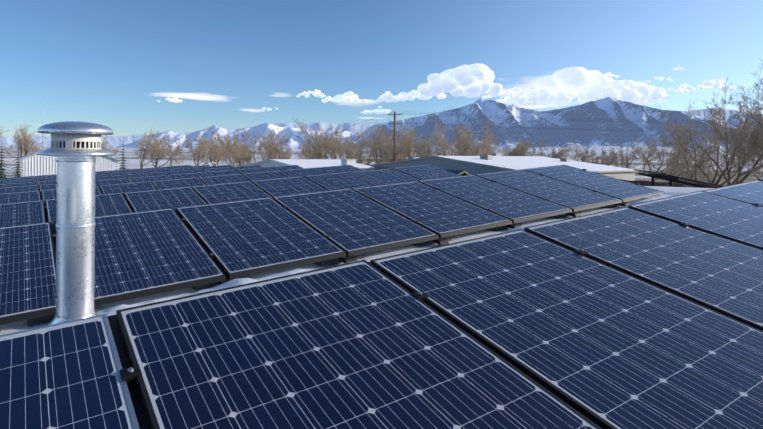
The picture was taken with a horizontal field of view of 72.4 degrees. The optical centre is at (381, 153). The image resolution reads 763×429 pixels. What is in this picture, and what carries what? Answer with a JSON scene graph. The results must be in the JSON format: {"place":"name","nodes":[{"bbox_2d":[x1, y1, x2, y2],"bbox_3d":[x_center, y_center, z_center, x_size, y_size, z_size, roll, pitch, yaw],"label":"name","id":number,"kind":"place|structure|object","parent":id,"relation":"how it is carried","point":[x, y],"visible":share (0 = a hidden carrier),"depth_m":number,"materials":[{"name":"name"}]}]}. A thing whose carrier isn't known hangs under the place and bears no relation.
{"place":"outdoors","nodes":[
{"label":"outdoors","id":0,"kind":"place"},
{"bbox_2d":[157,97,181,102],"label":"cloud","id":1,"kind":"structure","parent":0,"point":[175,100],"depth_m":12021.48,"materials":[{"name":"white"}]},
{"bbox_2d":[0,122,375,147],"bbox_3d":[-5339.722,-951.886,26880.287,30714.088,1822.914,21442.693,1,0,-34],"label":"mountain terrain","id":2,"kind":"structure","parent":0,"point":[115,141],"depth_m":25425.53,"materials":[{"name":"white snow"}]},
{"bbox_2d":[115,123,359,149],"bbox_3d":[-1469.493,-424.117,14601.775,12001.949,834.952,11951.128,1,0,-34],"label":"mountain terrain","id":3,"kind":"structure","parent":0,"point":[294,139],"depth_m":12501.39,"materials":[{"name":"white snow"}]},
{"bbox_2d":[262,107,277,110],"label":"cloud","id":4,"kind":"structure","parent":0,"point":[268,108],"depth_m":13825.64,"materials":[{"name":"white"}]},
{"bbox_2d":[244,159,373,170],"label":"snowy roof","id":5,"kind":"structure","parent":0,"point":[310,163],"depth_m":60.37,"materials":[{"name":"white snow"}]},
{"bbox_2d":[296,89,325,97],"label":"cloud","id":6,"kind":"structure","parent":0,"point":[316,93],"depth_m":14021.02,"materials":[{"name":"white"}]},
{"bbox_2d":[321,91,366,102],"bbox_3d":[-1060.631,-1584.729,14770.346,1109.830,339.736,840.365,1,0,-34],"label":"cloud","id":7,"kind":"structure","parent":0,"point":[347,96],"depth_m":14616.86,"materials":[{"name":"white"}]},
{"bbox_2d":[341,159,355,166],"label":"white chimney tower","id":8,"kind":"structure","parent":0,"point":[352,162],"depth_m":45.54,"materials":[{"name":"white paint"}]},
{"bbox_2d":[361,106,390,113],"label":"cloud","id":9,"kind":"structure","parent":0,"point":[381,111],"depth_m":13529.19,"materials":[{"name":"white"}]},
{"bbox_2d":[0,146,760,157],"bbox_3d":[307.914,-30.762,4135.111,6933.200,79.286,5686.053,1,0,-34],"label":"foothill terrain","id":10,"kind":"structure","parent":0,"point":[556,149],"depth_m":3324.44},
{"bbox_2d":[0,152,762,185],"bbox_3d":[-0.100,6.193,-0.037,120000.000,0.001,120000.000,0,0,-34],"label":"ground","id":11,"kind":"structure","parent":0,"point":[132,161],"depth_m":318.56,"materials":[{"name":"white snow"}]},
{"bbox_2d":[0,145,9,177],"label":"conifer","id":12,"kind":"object","parent":11,"relation":"on","point":[1,168],"visible":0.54,"depth_m":48.45,"materials":[{"name":"green plant"}]},
{"bbox_2d":[7,147,25,176],"bbox_3d":[-36.621,2.549,52.496,2.674,6.902,2.810,0,0,-36],"label":"conifer","id":13,"kind":"object","parent":11,"relation":"on","point":[17,172],"visible":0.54,"depth_m":52.39,"materials":[{"name":"green plant"}]},
{"bbox_2d":[3,120,49,158],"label":"bare tree","id":14,"kind":"object","parent":11,"relation":"on","point":[25,143],"visible":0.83,"depth_m":109.47,"materials":[{"name":"brown plant"}]},
{"bbox_2d":[18,148,121,176],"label":"white metal building","id":15,"kind":"structure","parent":11,"relation":"on","point":[35,164],"depth_m":62.29,"materials":[{"name":"white metal"}]},
{"bbox_2d":[101,135,122,155],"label":"bare tree","id":16,"kind":"object","parent":11,"relation":"on","point":[103,147],"visible":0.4,"depth_m":148.22,"materials":[{"name":"brown plant"}]},
{"bbox_2d":[115,141,128,169],"bbox_3d":[-25.893,2.436,51.834,2.964,7.330,2.948,0,0,17],"label":"conifer","id":17,"kind":"object","parent":11,"relation":"on","point":[123,162],"visible":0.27,"depth_m":51.87,"materials":[{"name":"green plant"}]},
{"bbox_2d":[132,128,178,168],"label":"bare tree","id":18,"kind":"object","parent":11,"relation":"on","point":[146,145],"visible":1,"depth_m":108.94,"materials":[{"name":"brown plant"}]},
{"bbox_2d":[138,127,187,166],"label":"bare tree","id":19,"kind":"object","parent":11,"relation":"on","point":[158,148],"visible":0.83,"depth_m":116.97,"materials":[{"name":"brown plant"}]},
{"bbox_2d":[161,133,182,165],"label":"bare tree","id":20,"kind":"object","parent":11,"relation":"on","point":[175,148],"visible":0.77,"depth_m":174.07,"materials":[{"name":"brown plant"}]},
{"bbox_2d":[181,131,224,165],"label":"bare tree","id":21,"kind":"object","parent":11,"relation":"on","point":[199,150],"visible":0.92,"depth_m":100.67,"materials":[{"name":"brown plant"}]},
{"bbox_2d":[187,133,227,165],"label":"bare tree","id":22,"kind":"object","parent":11,"relation":"on","point":[215,149],"visible":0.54,"depth_m":113.24,"materials":[{"name":"brown plant"}]},
{"bbox_2d":[196,135,231,165],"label":"bare tree","id":23,"kind":"object","parent":11,"relation":"on","point":[210,143],"visible":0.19,"depth_m":189.57,"materials":[{"name":"brown plant"}]},
{"bbox_2d":[209,124,254,166],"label":"bare tree","id":24,"kind":"object","parent":11,"relation":"on","point":[239,154],"visible":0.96,"depth_m":81.24,"materials":[{"name":"brown plant"}]},
{"bbox_2d":[217,127,258,166],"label":"bare tree","id":25,"kind":"object","parent":11,"relation":"on","point":[238,144],"visible":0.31,"depth_m":119.87,"materials":[{"name":"brown plant"}]},
{"bbox_2d":[240,124,288,163],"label":"bare tree","id":26,"kind":"object","parent":11,"relation":"on","point":[263,159],"visible":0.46,"depth_m":92.93,"materials":[{"name":"brown plant"}]},
{"bbox_2d":[262,131,279,155],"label":"bare tree","id":27,"kind":"object","parent":11,"relation":"on","point":[272,141],"visible":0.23,"depth_m":186.46,"materials":[{"name":"brown plant"}]},
{"bbox_2d":[250,135,293,160],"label":"bare tree","id":28,"kind":"object","parent":11,"relation":"on","point":[281,153],"visible":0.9,"depth_m":89.19,"materials":[{"name":"brown plant"}]},
{"bbox_2d":[276,137,327,158],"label":"bare tree","id":29,"kind":"object","parent":11,"relation":"on","point":[308,152],"visible":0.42,"depth_m":100.42,"materials":[{"name":"brown plant"}]},
{"bbox_2d":[288,119,340,158],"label":"bare tree","id":30,"kind":"object","parent":11,"relation":"on","point":[316,149],"visible":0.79,"depth_m":77.91,"materials":[{"name":"brown plant"}]},
{"bbox_2d":[304,135,332,157],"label":"bare tree","id":31,"kind":"object","parent":11,"relation":"on","point":[314,146],"visible":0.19,"depth_m":156.37,"materials":[{"name":"brown plant"}]},
{"bbox_2d":[321,136,341,158],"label":"bare tree","id":32,"kind":"object","parent":11,"relation":"on","point":[331,150],"visible":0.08,"depth_m":198.95,"materials":[{"name":"brown plant"}]},
{"bbox_2d":[311,122,383,164],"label":"bare tree","id":33,"kind":"object","parent":11,"relation":"on","point":[339,148],"visible":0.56,"depth_m":84.64,"materials":[{"name":"brown plant"}]},
{"bbox_2d":[332,129,366,160],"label":"bare tree","id":34,"kind":"object","parent":11,"relation":"on","point":[353,144],"visible":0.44,"depth_m":148.29,"materials":[{"name":"brown plant"}]},
{"bbox_2d":[341,127,384,162],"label":"bare tree","id":35,"kind":"object","parent":11,"relation":"on","point":[361,134],"visible":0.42,"depth_m":97.45,"materials":[{"name":"brown plant"}]},
{"bbox_2d":[347,123,415,164],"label":"bare tree","id":36,"kind":"object","parent":11,"relation":"on","point":[397,149],"visible":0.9,"depth_m":75.51,"materials":[{"name":"brown plant"}]},
{"bbox_2d":[371,135,399,162],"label":"bare tree","id":37,"kind":"object","parent":11,"relation":"on","point":[386,143],"visible":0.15,"depth_m":172.94,"materials":[{"name":"brown plant"}]},
{"bbox_2d":[365,113,419,161],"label":"bare tree","id":38,"kind":"object","parent":11,"relation":"on","point":[389,142],"visible":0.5,"depth_m":80.82,"materials":[{"name":"brown plant"}]},
{"bbox_2d":[378,126,427,160],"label":"bare tree","id":39,"kind":"object","parent":11,"relation":"on","point":[408,149],"visible":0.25,"depth_m":100.22,"materials":[{"name":"brown plant"}]},
{"bbox_2d":[411,134,434,156],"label":"bare tree","id":40,"kind":"object","parent":11,"relation":"on","point":[424,144],"visible":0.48,"depth_m":149.17,"materials":[{"name":"brown plant"}]},
{"bbox_2d":[407,116,473,157],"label":"bare tree","id":41,"kind":"object","parent":11,"relation":"on","point":[444,145],"visible":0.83,"depth_m":72.92,"materials":[{"name":"brown plant"}]},
{"bbox_2d":[423,124,485,155],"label":"bare tree","id":42,"kind":"object","parent":11,"relation":"on","point":[465,148],"visible":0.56,"depth_m":87.17,"materials":[{"name":"brown plant"}]},
{"bbox_2d":[468,134,491,155],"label":"bare tree","id":43,"kind":"object","parent":11,"relation":"on","point":[473,142],"visible":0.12,"depth_m":148.84,"materials":[{"name":"brown plant"}]},
{"bbox_2d":[452,116,513,155],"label":"bare tree","id":44,"kind":"object","parent":11,"relation":"on","point":[483,149],"visible":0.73,"depth_m":76.39,"materials":[{"name":"brown plant"}]},
{"bbox_2d":[480,132,495,154],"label":"bare tree","id":45,"kind":"object","parent":11,"relation":"on","point":[486,145],"visible":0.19,"depth_m":184.97,"materials":[{"name":"brown plant"}]},
{"bbox_2d":[500,139,529,155],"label":"bare tree","id":46,"kind":"object","parent":11,"relation":"on","point":[522,147],"visible":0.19,"depth_m":170.41,"materials":[{"name":"brown plant"}]},
{"bbox_2d":[504,138,530,155],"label":"bare tree","id":47,"kind":"object","parent":11,"relation":"on","point":[515,151],"visible":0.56,"depth_m":104.53,"materials":[{"name":"brown plant"}]},
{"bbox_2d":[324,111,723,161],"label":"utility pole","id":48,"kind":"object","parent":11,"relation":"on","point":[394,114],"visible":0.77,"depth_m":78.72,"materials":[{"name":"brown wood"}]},
{"bbox_2d":[524,137,550,156],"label":"bare tree","id":49,"kind":"object","parent":11,"relation":"on","point":[534,151],"visible":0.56,"depth_m":119.59,"materials":[{"name":"brown plant"}]},
{"bbox_2d":[547,146,571,158],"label":"bare tree","id":50,"kind":"object","parent":11,"relation":"on","point":[556,154],"visible":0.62,"depth_m":130.49,"materials":[{"name":"brown plant"}]},
{"bbox_2d":[553,143,571,158],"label":"bare tree","id":51,"kind":"object","parent":11,"relation":"on","point":[563,149],"visible":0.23,"depth_m":199.11,"materials":[{"name":"brown plant"}]},
{"bbox_2d":[568,141,588,161],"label":"bare tree","id":52,"kind":"object","parent":11,"relation":"on","point":[578,155],"visible":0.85,"depth_m":140.45,"materials":[{"name":"brown plant"}]},
{"bbox_2d":[573,144,603,163],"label":"bare tree","id":53,"kind":"object","parent":11,"relation":"on","point":[588,156],"visible":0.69,"depth_m":186.63,"materials":[{"name":"brown plant"}]},
{"bbox_2d":[590,147,618,165],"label":"bare tree","id":54,"kind":"object","parent":11,"relation":"on","point":[603,160],"visible":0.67,"depth_m":129.67,"materials":[{"name":"brown plant"}]},
{"bbox_2d":[606,140,641,167],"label":"bare tree","id":55,"kind":"object","parent":11,"relation":"on","point":[622,161],"visible":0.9,"depth_m":110.05,"materials":[{"name":"brown plant"}]},
{"bbox_2d":[639,139,669,173],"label":"bare tree","id":56,"kind":"object","parent":11,"relation":"on","point":[654,154],"visible":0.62,"depth_m":159.76,"materials":[{"name":"brown plant"}]},
{"bbox_2d":[631,131,683,181],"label":"bare tree","id":57,"kind":"object","parent":11,"relation":"on","point":[651,148],"visible":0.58,"depth_m":82.85,"materials":[{"name":"brown plant"}]},
{"bbox_2d":[619,179,698,187],"bbox_3d":[24.152,4.410,43.883,0.030,3.990,23.235,1,0,-23],"label":"wood fence","id":58,"kind":"object","parent":11,"relation":"on","point":[644,183],"visible":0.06,"depth_m":44.92,"materials":[{"name":"brown wood"}]},
{"bbox_2d":[638,136,703,175],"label":"bare tree","id":59,"kind":"object","parent":11,"relation":"on","point":[669,158],"visible":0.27,"depth_m":96.27,"materials":[{"name":"brown plant"}]},
{"bbox_2d":[657,138,711,183],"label":"bare tree","id":60,"kind":"object","parent":11,"relation":"on","point":[679,154],"visible":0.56,"depth_m":76.79,"materials":[{"name":"brown plant"}]},
{"bbox_2d":[655,90,762,185],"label":"bare tree","id":61,"kind":"object","parent":11,"relation":"on","point":[710,148],"visible":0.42,"depth_m":50.33,"materials":[{"name":"brown plant"}]},
{"bbox_2d":[662,79,762,187],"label":"bare tree","id":62,"kind":"object","parent":11,"relation":"on","point":[754,118],"visible":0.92,"depth_m":37.24,"materials":[{"name":"brown plant"}]},
{"bbox_2d":[688,59,762,185],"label":"bare tree","id":63,"kind":"object","parent":11,"relation":"on","point":[739,175],"visible":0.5,"depth_m":40.23,"materials":[{"name":"brown plant"}]},
{"bbox_2d":[0,0,762,136],"label":"sky","id":64,"kind":"structure","parent":0,"point":[109,63],"materials":[{"name":"blue"}]},
{"bbox_2d":[377,91,414,102],"bbox_3d":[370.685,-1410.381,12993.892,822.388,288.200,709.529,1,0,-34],"label":"cloud","id":65,"kind":"structure","parent":0,"point":[388,97],"depth_m":12907.75,"materials":[{"name":"white"}]},
{"bbox_2d":[374,167,470,175],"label":"green metal building","id":66,"kind":"structure","parent":0,"point":[462,172],"depth_m":43.29,"materials":[{"name":"grey"}]},
{"bbox_2d":[407,84,445,99],"bbox_3d":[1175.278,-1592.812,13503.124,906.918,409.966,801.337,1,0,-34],"label":"cloud","id":67,"kind":"structure","parent":0,"point":[416,94],"depth_m":13398.62,"materials":[{"name":"white"}]},
{"bbox_2d":[418,63,502,97],"bbox_3d":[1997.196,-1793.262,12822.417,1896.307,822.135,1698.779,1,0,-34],"label":"cloud","id":68,"kind":"structure","parent":0,"point":[473,80],"depth_m":12537.34,"materials":[{"name":"white"}]},
{"bbox_2d":[482,90,513,98],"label":"cloud","id":69,"kind":"structure","parent":0,"point":[503,94],"depth_m":13186.76,"materials":[{"name":"white"}]},
{"bbox_2d":[368,153,635,180],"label":"building roof","id":70,"kind":"structure","parent":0,"point":[490,163],"depth_m":54.78,"materials":[{"name":"grey"}]},
{"bbox_2d":[495,87,569,104],"bbox_3d":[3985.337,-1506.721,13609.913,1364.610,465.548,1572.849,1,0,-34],"label":"cloud","id":71,"kind":"structure","parent":0,"point":[520,96],"depth_m":13433.10,"materials":[{"name":"white"}]},
{"bbox_2d":[351,97,762,149],"bbox_3d":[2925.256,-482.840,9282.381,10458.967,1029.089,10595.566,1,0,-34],"label":"mountain terrain","id":72,"kind":"structure","parent":0,"point":[600,112],"depth_m":7060.16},
{"bbox_2d":[504,67,661,106],"bbox_3d":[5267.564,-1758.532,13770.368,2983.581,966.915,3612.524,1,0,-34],"label":"cloud","id":73,"kind":"structure","parent":0,"point":[582,85],"depth_m":13304.81,"materials":[{"name":"white"}]},
{"bbox_2d":[598,72,618,76],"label":"cloud","id":74,"kind":"structure","parent":0,"point":[607,74],"depth_m":13550.11,"materials":[{"name":"white"}]},
{"bbox_2d":[595,85,670,102],"bbox_3d":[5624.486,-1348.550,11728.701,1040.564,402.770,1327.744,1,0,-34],"label":"cloud","id":75,"kind":"structure","parent":0,"point":[632,94],"depth_m":11587.57,"materials":[{"name":"white"}]},
{"bbox_2d":[645,76,672,81],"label":"cloud","id":76,"kind":"structure","parent":0,"point":[662,78],"depth_m":12467.30,"materials":[{"name":"white"}]},
{"bbox_2d":[634,169,723,187],"bbox_3d":[15.188,1.534,25.798,3.923,1.286,6.000,1,0,16],"label":"tilted rack array","id":77,"kind":"object","parent":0,"point":[670,178],"visible":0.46,"depth_m":24.31,"materials":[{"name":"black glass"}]},
{"bbox_2d":[668,78,746,93],"bbox_3d":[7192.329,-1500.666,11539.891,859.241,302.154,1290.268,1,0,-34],"label":"cloud","id":78,"kind":"structure","parent":0,"point":[717,84],"depth_m":11410.92,"materials":[{"name":"white"}]},
{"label":"building walls","id":79,"kind":"object","parent":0,"visible":0},
{"bbox_2d":[0,186,713,334],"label":"roof","id":80,"kind":"structure","parent":79,"relation":"on","point":[13,327],"depth_m":4.64,"materials":[{"name":"grey metal"}]},
{"bbox_2d":[37,121,113,325],"bbox_3d":[-1.622,0.446,2.763,0.498,1.230,0.498,1,0,-34],"label":"vent pipe","id":81,"kind":"object","parent":80,"relation":"on","point":[76,149],"visible":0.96,"depth_m":2.69,"materials":[{"name":"silver metal"}]},
{"bbox_2d":[0,165,190,179],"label":"solar row","id":82,"kind":"object","parent":80,"relation":"on","point":[98,172],"visible":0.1,"depth_m":26.39,"materials":[{"name":"blue glass"}]},
{"bbox_2d":[0,165,208,181],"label":"solar row","id":83,"kind":"object","parent":80,"relation":"on","point":[36,178],"visible":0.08,"depth_m":23.45,"materials":[{"name":"blue glass"}]},
{"bbox_2d":[0,165,232,183],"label":"solar row","id":84,"kind":"object","parent":80,"relation":"on","point":[100,175],"visible":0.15,"depth_m":20.53,"materials":[{"name":"blue glass"}]},
{"bbox_2d":[0,165,261,187],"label":"solar row","id":85,"kind":"object","parent":80,"relation":"on","point":[126,176],"visible":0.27,"depth_m":17.59,"materials":[{"name":"blue glass"}]},
{"bbox_2d":[0,165,303,193],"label":"solar row","id":86,"kind":"object","parent":80,"relation":"on","point":[98,183],"visible":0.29,"depth_m":14.62,"materials":[{"name":"blue glass"}]},
{"bbox_2d":[0,165,362,203],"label":"solar row","id":87,"kind":"object","parent":80,"relation":"on","point":[43,195],"visible":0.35,"depth_m":11.54,"materials":[{"name":"blue glass"}]},
{"bbox_2d":[0,165,459,226],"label":"solar row","id":88,"kind":"object","parent":80,"relation":"on","point":[24,213],"visible":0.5,"depth_m":8.38,"materials":[{"name":"blue glass"}]},
{"bbox_2d":[0,165,665,326],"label":"solar row","id":89,"kind":"object","parent":80,"relation":"on","point":[152,252],"visible":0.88,"depth_m":4.79,"materials":[{"name":"blue glass"}]},
{"bbox_2d":[0,178,762,428],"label":"solar row","id":90,"kind":"object","parent":80,"relation":"on","point":[646,315],"visible":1,"depth_m":1.70,"materials":[{"name":"blue glass"}]},
{"bbox_2d":[96,191,687,315],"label":"snow banks","id":91,"kind":"object","parent":80,"relation":"on","point":[231,283],"depth_m":3.52,"materials":[{"name":"white snow"}]}
]}

